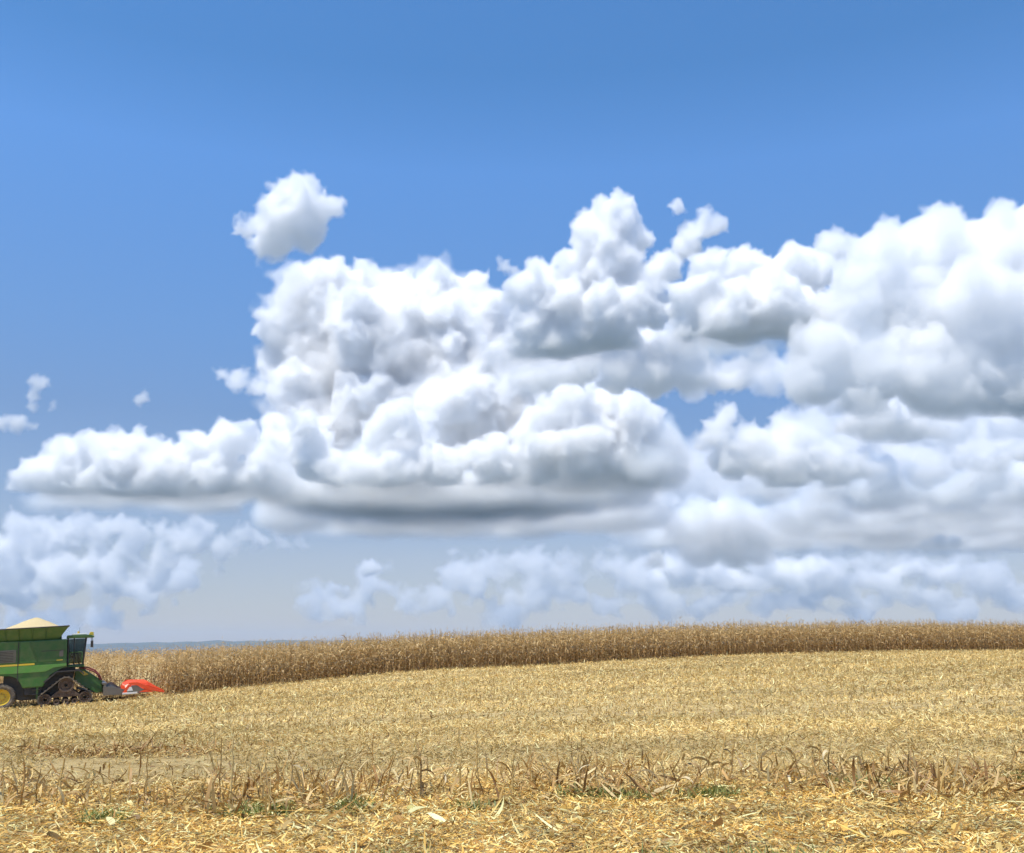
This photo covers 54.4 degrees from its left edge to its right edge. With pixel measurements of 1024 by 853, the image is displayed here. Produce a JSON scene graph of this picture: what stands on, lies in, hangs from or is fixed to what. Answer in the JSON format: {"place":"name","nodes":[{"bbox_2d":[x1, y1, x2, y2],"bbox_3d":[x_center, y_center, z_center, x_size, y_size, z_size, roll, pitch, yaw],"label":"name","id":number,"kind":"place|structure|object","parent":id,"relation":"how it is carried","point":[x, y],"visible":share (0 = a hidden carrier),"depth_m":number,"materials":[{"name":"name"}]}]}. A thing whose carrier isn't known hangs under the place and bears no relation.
{"place":"outdoors","nodes":[
{"label":"outdoors","id":0,"kind":"place"},
{"bbox_2d":[86,640,544,647],"bbox_3d":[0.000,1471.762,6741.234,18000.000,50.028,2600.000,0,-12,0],"label":"hills","id":1,"kind":"structure","parent":0,"point":[153,645],"depth_m":5838.04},
{"bbox_2d":[0,643,1023,852],"bbox_3d":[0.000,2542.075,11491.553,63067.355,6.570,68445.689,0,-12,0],"label":"ground","id":2,"kind":"structure","parent":0,"point":[101,761],"depth_m":17.28,"materials":[{"name":"plant"}]},
{"bbox_2d":[0,766,17,809],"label":"dry stalk","id":3,"kind":"object","parent":2,"relation":"on","point":[2,775],"visible":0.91,"depth_m":10.74,"materials":[{"name":"plant"}]},
{"bbox_2d":[1,762,30,811],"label":"dry stalk","id":4,"kind":"object","parent":2,"relation":"on","point":[22,794],"visible":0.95,"depth_m":10.72,"materials":[{"name":"plant"}]},
{"bbox_2d":[35,769,41,809],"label":"dry stalk","id":5,"kind":"object","parent":2,"relation":"on","point":[38,790],"visible":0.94,"depth_m":10.83,"materials":[{"name":"plant"}]},
{"bbox_2d":[34,786,53,809],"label":"dry stalk","id":6,"kind":"object","parent":2,"relation":"on","point":[52,790],"visible":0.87,"depth_m":10.71,"materials":[{"name":"plant"}]},
{"bbox_2d":[45,758,82,806],"bbox_3d":[-4.904,3.931,10.962,0.294,0.553,0.370,-11,-16,40],"label":"dry stalk","id":7,"kind":"object","parent":2,"relation":"on","point":[60,779],"visible":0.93,"depth_m":10.89,"materials":[{"name":"plant"}]},
{"bbox_2d":[65,787,88,805],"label":"dry stalk","id":8,"kind":"object","parent":2,"relation":"on","point":[77,791],"visible":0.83,"depth_m":10.94,"materials":[{"name":"plant"}]},
{"bbox_2d":[0,625,164,708],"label":"combine harvester","id":9,"kind":"object","parent":2,"relation":"on","point":[35,662],"visible":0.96,"depth_m":57.00,"materials":[{"name":"green paint"}]},
{"bbox_2d":[6,617,62,634],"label":"grain heap","id":10,"kind":"object","parent":9,"relation":"on","point":[36,622],"visible":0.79,"depth_m":57.74,"materials":[{"name":"food"}]},
{"bbox_2d":[69,639,73,663],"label":"window","id":11,"kind":"structure","parent":9,"relation":"in","point":[71,641],"depth_m":58.09,"materials":[{"name":"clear glass"}]},
{"bbox_2d":[75,638,85,662],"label":"window","id":12,"kind":"structure","parent":9,"relation":"in","point":[79,643],"depth_m":58.24,"materials":[{"name":"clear glass"}]},
{"bbox_2d":[75,776,94,804],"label":"dry stalk","id":13,"kind":"object","parent":2,"relation":"on","point":[88,783],"visible":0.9,"depth_m":11.10,"materials":[{"name":"plant"}]},
{"bbox_2d":[68,767,102,803],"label":"dry stalk","id":14,"kind":"object","parent":2,"relation":"on","point":[95,780],"visible":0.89,"depth_m":11.25,"materials":[{"name":"plant"}]},
{"bbox_2d":[108,776,112,807],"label":"dry stalk","id":15,"kind":"object","parent":2,"relation":"on","point":[110,792],"visible":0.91,"depth_m":10.81,"materials":[{"name":"plant"}]},
{"bbox_2d":[135,783,151,810],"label":"dry stalk","id":16,"kind":"object","parent":2,"relation":"on","point":[139,798],"visible":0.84,"depth_m":10.80,"materials":[{"name":"plant"}]},
{"bbox_2d":[143,756,147,805],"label":"dry stalk","id":17,"kind":"object","parent":2,"relation":"on","point":[146,780],"visible":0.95,"depth_m":11.01,"materials":[{"name":"plant"}]},
{"bbox_2d":[145,779,171,803],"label":"dry stalk","id":18,"kind":"object","parent":2,"relation":"on","point":[152,790],"visible":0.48,"depth_m":11.34,"materials":[{"name":"plant"}]},
{"bbox_2d":[157,775,174,807],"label":"dry stalk","id":19,"kind":"object","parent":2,"relation":"on","point":[172,787],"visible":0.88,"depth_m":11.00,"materials":[{"name":"plant"}]},
{"bbox_2d":[162,662,172,695],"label":"corn plant","id":20,"kind":"object","parent":2,"relation":"on","point":[168,668],"visible":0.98,"depth_m":58.66,"materials":[{"name":"plant"}]},
{"bbox_2d":[167,655,178,693],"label":"corn plant","id":21,"kind":"object","parent":2,"relation":"on","point":[171,676],"visible":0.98,"depth_m":58.67,"materials":[{"name":"plant"}]},
{"bbox_2d":[174,659,185,692],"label":"corn plant","id":22,"kind":"object","parent":2,"relation":"on","point":[180,677],"visible":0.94,"depth_m":58.79,"materials":[{"name":"plant"}]},
{"bbox_2d":[179,656,188,692],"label":"corn plant","id":23,"kind":"object","parent":2,"relation":"on","point":[184,676],"visible":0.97,"depth_m":59.06,"materials":[{"name":"plant"}]},
{"bbox_2d":[183,661,195,691],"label":"corn plant","id":24,"kind":"object","parent":2,"relation":"on","point":[188,680],"visible":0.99,"depth_m":59.05,"materials":[{"name":"plant"}]},
{"bbox_2d":[190,659,197,692],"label":"corn plant","id":25,"kind":"object","parent":2,"relation":"on","point":[194,677],"visible":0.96,"depth_m":59.09,"materials":[{"name":"plant"}]},
{"bbox_2d":[195,655,204,690],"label":"corn plant","id":26,"kind":"object","parent":2,"relation":"on","point":[200,675],"visible":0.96,"depth_m":59.38,"materials":[{"name":"plant"}]},
{"bbox_2d":[185,772,214,805],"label":"dry stalk","id":27,"kind":"object","parent":2,"relation":"on","point":[208,780],"visible":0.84,"depth_m":10.97,"materials":[{"name":"plant"}]},
{"bbox_2d":[180,770,220,806],"bbox_3d":[-3.443,4.009,10.941,0.431,0.467,0.422,0,-12,0],"label":"dry stalk","id":28,"kind":"object","parent":2,"relation":"on","point":[216,793],"visible":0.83,"depth_m":11.02,"materials":[{"name":"plant"}]},
{"bbox_2d":[204,653,215,686],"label":"corn plant","id":29,"kind":"object","parent":2,"relation":"on","point":[210,669],"visible":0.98,"depth_m":59.49,"materials":[{"name":"plant"}]},
{"bbox_2d":[200,783,226,802],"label":"dry stalk","id":30,"kind":"object","parent":2,"relation":"on","point":[222,793],"visible":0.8,"depth_m":11.01,"materials":[{"name":"plant"}]},
{"bbox_2d":[213,654,222,688],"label":"corn plant","id":31,"kind":"object","parent":2,"relation":"on","point":[217,673],"visible":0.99,"depth_m":59.65,"materials":[{"name":"plant"}]},
{"bbox_2d":[220,653,230,686],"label":"corn plant","id":32,"kind":"object","parent":2,"relation":"on","point":[224,670],"visible":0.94,"depth_m":59.78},
{"bbox_2d":[218,738,242,796],"bbox_3d":[-3.184,3.943,11.362,0.311,0.755,0.076,2,-13,-11],"label":"dry stalk","id":33,"kind":"object","parent":2,"relation":"on","point":[219,778],"visible":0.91,"depth_m":11.33,"materials":[{"name":"plant"}]},
{"bbox_2d":[229,735,233,797],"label":"dry stalk","id":34,"kind":"object","parent":2,"relation":"on","point":[231,777],"visible":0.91,"depth_m":11.26,"materials":[{"name":"plant"}]},
{"bbox_2d":[235,647,245,686],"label":"corn plant","id":35,"kind":"object","parent":2,"relation":"on","point":[240,671],"visible":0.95,"depth_m":60.20,"materials":[{"name":"plant"}]},
{"bbox_2d":[233,751,248,795],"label":"dry stalk","id":36,"kind":"object","parent":2,"relation":"on","point":[236,786],"visible":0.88,"depth_m":11.16,"materials":[{"name":"plant"}]},
{"bbox_2d":[238,748,263,801],"bbox_3d":[-2.993,3.980,11.305,0.349,0.619,0.043,0,-12,0],"label":"dry stalk","id":37,"kind":"object","parent":2,"relation":"on","point":[251,788],"visible":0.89,"depth_m":11.29,"materials":[{"name":"plant"}]},
{"bbox_2d":[244,654,257,685],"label":"corn plant","id":38,"kind":"object","parent":2,"relation":"on","point":[249,671],"visible":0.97,"depth_m":60.48,"materials":[{"name":"plant"}]},
{"bbox_2d":[251,657,260,684],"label":"corn plant","id":39,"kind":"object","parent":2,"relation":"on","point":[256,672],"visible":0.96,"depth_m":60.68,"materials":[{"name":"plant"}]},
{"bbox_2d":[251,771,266,802],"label":"dry stalk","id":40,"kind":"object","parent":2,"relation":"on","point":[260,786],"visible":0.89,"depth_m":11.27,"materials":[{"name":"plant"}]},
{"bbox_2d":[259,649,265,681],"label":"corn plant","id":41,"kind":"object","parent":2,"relation":"on","point":[263,664],"visible":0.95,"depth_m":60.93,"materials":[{"name":"plant"}]},
{"bbox_2d":[263,649,271,684],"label":"corn plant","id":42,"kind":"object","parent":2,"relation":"on","point":[267,669],"visible":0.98,"depth_m":60.99,"materials":[{"name":"plant"}]},
{"bbox_2d":[258,766,290,801],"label":"dry stalk","id":43,"kind":"object","parent":2,"relation":"on","point":[284,780],"visible":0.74,"depth_m":11.21,"materials":[{"name":"plant"}]},
{"bbox_2d":[269,656,282,683],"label":"corn plant","id":44,"kind":"object","parent":2,"relation":"on","point":[275,673],"visible":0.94,"depth_m":60.97,"materials":[{"name":"plant"}]},
{"bbox_2d":[277,644,286,683],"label":"corn plant","id":45,"kind":"object","parent":2,"relation":"on","point":[282,668],"visible":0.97,"depth_m":61.29,"materials":[{"name":"plant"}]},
{"bbox_2d":[286,751,304,797],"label":"dry stalk","id":46,"kind":"object","parent":2,"relation":"on","point":[291,775],"visible":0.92,"depth_m":11.18,"materials":[{"name":"plant"}]},
{"bbox_2d":[299,650,307,679],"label":"corn plant","id":47,"kind":"object","parent":2,"relation":"on","point":[302,666],"visible":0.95,"depth_m":61.81,"materials":[{"name":"plant"}]},
{"bbox_2d":[300,760,315,796],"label":"dry stalk","id":48,"kind":"object","parent":2,"relation":"on","point":[312,771],"visible":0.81,"depth_m":11.47,"materials":[{"name":"plant"}]},
{"bbox_2d":[307,653,319,680],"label":"corn plant","id":49,"kind":"object","parent":2,"relation":"on","point":[314,669],"visible":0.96,"depth_m":62.12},
{"bbox_2d":[323,775,344,796],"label":"dry stalk","id":50,"kind":"object","parent":2,"relation":"on","point":[340,785],"visible":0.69,"depth_m":11.06,"materials":[{"name":"plant"}]},
{"bbox_2d":[335,639,341,678],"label":"corn plant","id":51,"kind":"object","parent":2,"relation":"on","point":[337,650],"visible":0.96,"depth_m":62.79,"materials":[{"name":"plant"}]},
{"bbox_2d":[324,762,362,787],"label":"dry stalk","id":52,"kind":"object","parent":2,"relation":"on","point":[337,773],"visible":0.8,"depth_m":11.46,"materials":[{"name":"plant"}]},
{"bbox_2d":[354,646,363,672],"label":"corn plant","id":53,"kind":"object","parent":2,"relation":"on","point":[358,659],"visible":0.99,"depth_m":63.40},
{"bbox_2d":[354,732,373,791],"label":"dry stalk","id":54,"kind":"object","parent":2,"relation":"on","point":[372,760],"visible":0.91,"depth_m":11.64,"materials":[{"name":"plant"}]},
{"bbox_2d":[372,752,396,796],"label":"dry stalk","id":55,"kind":"object","parent":2,"relation":"on","point":[392,761],"visible":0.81,"depth_m":11.54,"materials":[{"name":"plant"}]},
{"bbox_2d":[385,766,410,789],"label":"dry stalk","id":56,"kind":"object","parent":2,"relation":"on","point":[399,776],"visible":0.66,"depth_m":11.79,"materials":[{"name":"plant"}]},
{"bbox_2d":[401,649,410,669],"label":"corn plant","id":57,"kind":"object","parent":2,"relation":"on","point":[405,659],"visible":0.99,"depth_m":64.68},
{"bbox_2d":[398,757,419,781],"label":"dry stalk","id":58,"kind":"object","parent":2,"relation":"on","point":[415,764],"visible":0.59,"depth_m":11.76,"materials":[{"name":"plant"}]},
{"bbox_2d":[417,741,421,789],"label":"dry stalk","id":59,"kind":"object","parent":2,"relation":"on","point":[420,748],"visible":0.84,"depth_m":11.78,"materials":[{"name":"plant"}]},
{"bbox_2d":[415,632,423,669],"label":"corn plant","id":60,"kind":"object","parent":2,"relation":"on","point":[420,660],"visible":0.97,"depth_m":65.09,"materials":[{"name":"plant"}]},
{"bbox_2d":[408,742,435,797],"bbox_3d":[-1.089,3.961,11.385,0.266,0.650,0.418,-12,-17,44],"label":"dry stalk","id":61,"kind":"object","parent":2,"relation":"on","point":[421,770],"visible":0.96,"depth_m":11.46,"materials":[{"name":"plant"}]},
{"bbox_2d":[426,635,438,669],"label":"corn plant","id":62,"kind":"object","parent":2,"relation":"on","point":[433,652],"visible":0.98,"depth_m":65.33,"materials":[{"name":"plant"}]},
{"bbox_2d":[442,770,450,791],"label":"dry stalk","id":63,"kind":"object","parent":2,"relation":"on","point":[445,780],"visible":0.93,"depth_m":11.53,"materials":[{"name":"plant"}]},
{"bbox_2d":[450,633,458,668],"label":"corn plant","id":64,"kind":"object","parent":2,"relation":"on","point":[453,652],"visible":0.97,"depth_m":65.91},
{"bbox_2d":[458,729,462,793],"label":"dry stalk","id":65,"kind":"object","parent":2,"relation":"on","point":[460,764],"visible":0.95,"depth_m":11.63,"materials":[{"name":"plant"}]},
{"bbox_2d":[457,768,468,790],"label":"dry stalk","id":66,"kind":"object","parent":2,"relation":"on","point":[467,771],"visible":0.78,"depth_m":11.90,"materials":[{"name":"plant"}]},
{"bbox_2d":[473,728,480,792],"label":"dry stalk","id":67,"kind":"object","parent":2,"relation":"on","point":[477,761],"visible":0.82,"depth_m":11.50,"materials":[{"name":"plant"}]},
{"bbox_2d":[489,759,517,790],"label":"dry stalk","id":68,"kind":"object","parent":2,"relation":"on","point":[505,772],"visible":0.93,"depth_m":11.57,"materials":[{"name":"plant"}]},
{"bbox_2d":[0,648,1023,792],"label":"stubble","id":69,"kind":"object","parent":2,"relation":"on","point":[118,708],"visible":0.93,"depth_m":23.31,"materials":[{"name":"plant"}]},
{"bbox_2d":[0,731,1023,852],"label":"straw litter","id":70,"kind":"object","parent":2,"relation":"on","point":[914,790],"visible":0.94,"depth_m":10.16,"materials":[{"name":"plant"}]},
{"bbox_2d":[0,614,1023,703],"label":"standing corn","id":71,"kind":"object","parent":2,"relation":"on","point":[162,671],"visible":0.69,"depth_m":71.83,"materials":[{"name":"plant"}]},
{"bbox_2d":[511,751,533,792],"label":"dry stalk","id":72,"kind":"object","parent":2,"relation":"on","point":[513,772],"visible":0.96,"depth_m":11.52,"materials":[{"name":"plant"}]},
{"bbox_2d":[520,630,525,665],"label":"corn plant","id":73,"kind":"object","parent":2,"relation":"on","point":[522,652],"visible":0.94,"depth_m":68.00,"materials":[{"name":"plant"}]},
{"bbox_2d":[525,631,534,666],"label":"corn plant","id":74,"kind":"object","parent":2,"relation":"on","point":[529,649],"visible":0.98,"depth_m":68.15,"materials":[{"name":"plant"}]},
{"bbox_2d":[71,656,1023,852],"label":"grass","id":75,"kind":"structure","parent":2,"relation":"on","point":[256,809],"depth_m":10.60,"materials":[{"name":"plant"}]},
{"bbox_2d":[539,757,561,785],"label":"dry stalk","id":76,"kind":"object","parent":2,"relation":"on","point":[548,772],"visible":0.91,"depth_m":11.99,"materials":[{"name":"plant"}]},
{"bbox_2d":[565,751,592,787],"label":"dry stalk","id":77,"kind":"object","parent":2,"relation":"on","point":[572,765],"visible":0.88,"depth_m":11.85,"materials":[{"name":"plant"}]},
{"bbox_2d":[578,733,587,787],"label":"dry stalk","id":78,"kind":"object","parent":2,"relation":"on","point":[581,753],"visible":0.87,"depth_m":11.83,"materials":[{"name":"plant"}]},
{"bbox_2d":[578,756,607,788],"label":"dry stalk","id":79,"kind":"object","parent":2,"relation":"on","point":[595,769],"visible":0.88,"depth_m":11.65,"materials":[{"name":"plant"}]},
{"bbox_2d":[592,630,598,660],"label":"corn plant","id":80,"kind":"object","parent":2,"relation":"on","point":[596,648],"visible":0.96,"depth_m":70.30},
{"bbox_2d":[609,625,618,658],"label":"corn plant","id":81,"kind":"object","parent":2,"relation":"on","point":[613,645],"visible":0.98,"depth_m":70.79,"materials":[{"name":"plant"}]},
{"bbox_2d":[624,759,658,790],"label":"dry stalk","id":82,"kind":"object","parent":2,"relation":"on","point":[640,770],"visible":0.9,"depth_m":11.78,"materials":[{"name":"plant"}]},
{"bbox_2d":[649,735,672,783],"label":"dry stalk","id":83,"kind":"object","parent":2,"relation":"on","point":[658,757],"visible":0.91,"depth_m":12.51,"materials":[{"name":"plant"}]},
{"bbox_2d":[657,633,665,658],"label":"corn plant","id":84,"kind":"object","parent":2,"relation":"on","point":[661,646],"visible":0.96,"depth_m":72.62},
{"bbox_2d":[667,767,695,782],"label":"dry stalk","id":85,"kind":"object","parent":2,"relation":"on","point":[686,771],"visible":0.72,"depth_m":12.08,"materials":[{"name":"plant"}]},
{"bbox_2d":[680,751,701,782],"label":"dry stalk","id":86,"kind":"object","parent":2,"relation":"on","point":[690,763],"visible":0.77,"depth_m":12.23,"materials":[{"name":"plant"}]},
{"bbox_2d":[689,748,727,791],"bbox_3d":[2.279,4.115,11.806,0.232,0.572,0.552,9,-16,-37],"label":"dry stalk","id":87,"kind":"object","parent":2,"relation":"on","point":[712,764],"visible":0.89,"depth_m":11.78,"materials":[{"name":"plant"}]},
{"bbox_2d":[712,630,719,654],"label":"corn plant","id":88,"kind":"object","parent":2,"relation":"on","point":[716,643],"visible":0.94,"depth_m":74.38,"materials":[{"name":"plant"}]},
{"bbox_2d":[706,729,730,783],"bbox_3d":[2.564,4.089,12.239,0.234,0.698,0.440,-8,-15,33],"label":"dry stalk","id":89,"kind":"object","parent":2,"relation":"on","point":[720,764],"visible":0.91,"depth_m":12.18,"materials":[{"name":"plant"}]},
{"bbox_2d":[719,745,743,784],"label":"dry stalk","id":90,"kind":"object","parent":2,"relation":"on","point":[724,764],"visible":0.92,"depth_m":12.32,"materials":[{"name":"plant"}]},
{"bbox_2d":[756,623,762,653],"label":"corn plant","id":91,"kind":"object","parent":2,"relation":"on","point":[759,640],"visible":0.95,"depth_m":75.94,"materials":[{"name":"plant"}]},
{"bbox_2d":[756,744,783,783],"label":"dry stalk","id":92,"kind":"object","parent":2,"relation":"on","point":[763,753],"visible":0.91,"depth_m":11.98,"materials":[{"name":"plant"}]},
{"bbox_2d":[782,745,794,776],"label":"dry stalk","id":93,"kind":"object","parent":2,"relation":"on","point":[789,750],"visible":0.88,"depth_m":12.34,"materials":[{"name":"plant"}]},
{"bbox_2d":[787,755,802,783],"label":"dry stalk","id":94,"kind":"object","parent":2,"relation":"on","point":[789,778],"visible":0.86,"depth_m":12.04,"materials":[{"name":"plant"}]},
{"bbox_2d":[795,742,826,776],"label":"dry stalk","id":95,"kind":"object","parent":2,"relation":"on","point":[814,759],"visible":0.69,"depth_m":12.43,"materials":[{"name":"plant"}]},
{"bbox_2d":[817,744,823,779],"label":"dry stalk","id":96,"kind":"object","parent":2,"relation":"on","point":[819,758],"visible":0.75,"depth_m":12.33,"materials":[{"name":"plant"}]},
{"bbox_2d":[807,746,856,773],"bbox_3d":[3.969,4.212,12.385,0.688,0.478,0.133,-3,-13,14],"label":"dry stalk","id":97,"kind":"object","parent":2,"relation":"on","point":[826,759],"visible":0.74,"depth_m":12.43,"materials":[{"name":"plant"}]},
{"bbox_2d":[822,740,846,775],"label":"dry stalk","id":98,"kind":"object","parent":2,"relation":"on","point":[824,752],"visible":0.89,"depth_m":12.09,"materials":[{"name":"plant"}]},
{"bbox_2d":[846,747,880,776],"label":"dry stalk","id":99,"kind":"object","parent":2,"relation":"on","point":[860,762],"visible":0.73,"depth_m":12.10,"materials":[{"name":"plant"}]},
{"bbox_2d":[866,736,894,774],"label":"dry stalk","id":100,"kind":"object","parent":2,"relation":"on","point":[885,755],"visible":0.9,"depth_m":12.86,"materials":[{"name":"plant"}]},
{"bbox_2d":[886,738,910,773],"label":"dry stalk","id":101,"kind":"object","parent":2,"relation":"on","point":[905,757],"visible":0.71,"depth_m":12.55,"materials":[{"name":"plant"}]},
{"bbox_2d":[893,739,918,770],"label":"dry stalk","id":102,"kind":"object","parent":2,"relation":"on","point":[900,744],"visible":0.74,"depth_m":12.38,"materials":[{"name":"plant"}]},
{"bbox_2d":[961,750,987,779],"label":"dry stalk","id":103,"kind":"object","parent":2,"relation":"on","point":[970,761],"visible":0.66,"depth_m":12.33,"materials":[{"name":"plant"}]},
{"bbox_2d":[1010,742,1016,771],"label":"dry stalk","id":104,"kind":"object","parent":2,"relation":"on","point":[1014,751],"visible":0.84,"depth_m":12.96,"materials":[{"name":"plant"}]},
{"bbox_2d":[0,0,1023,643],"label":"sky","id":105,"kind":"structure","parent":0,"point":[330,318],"materials":[{"name":"blue"}]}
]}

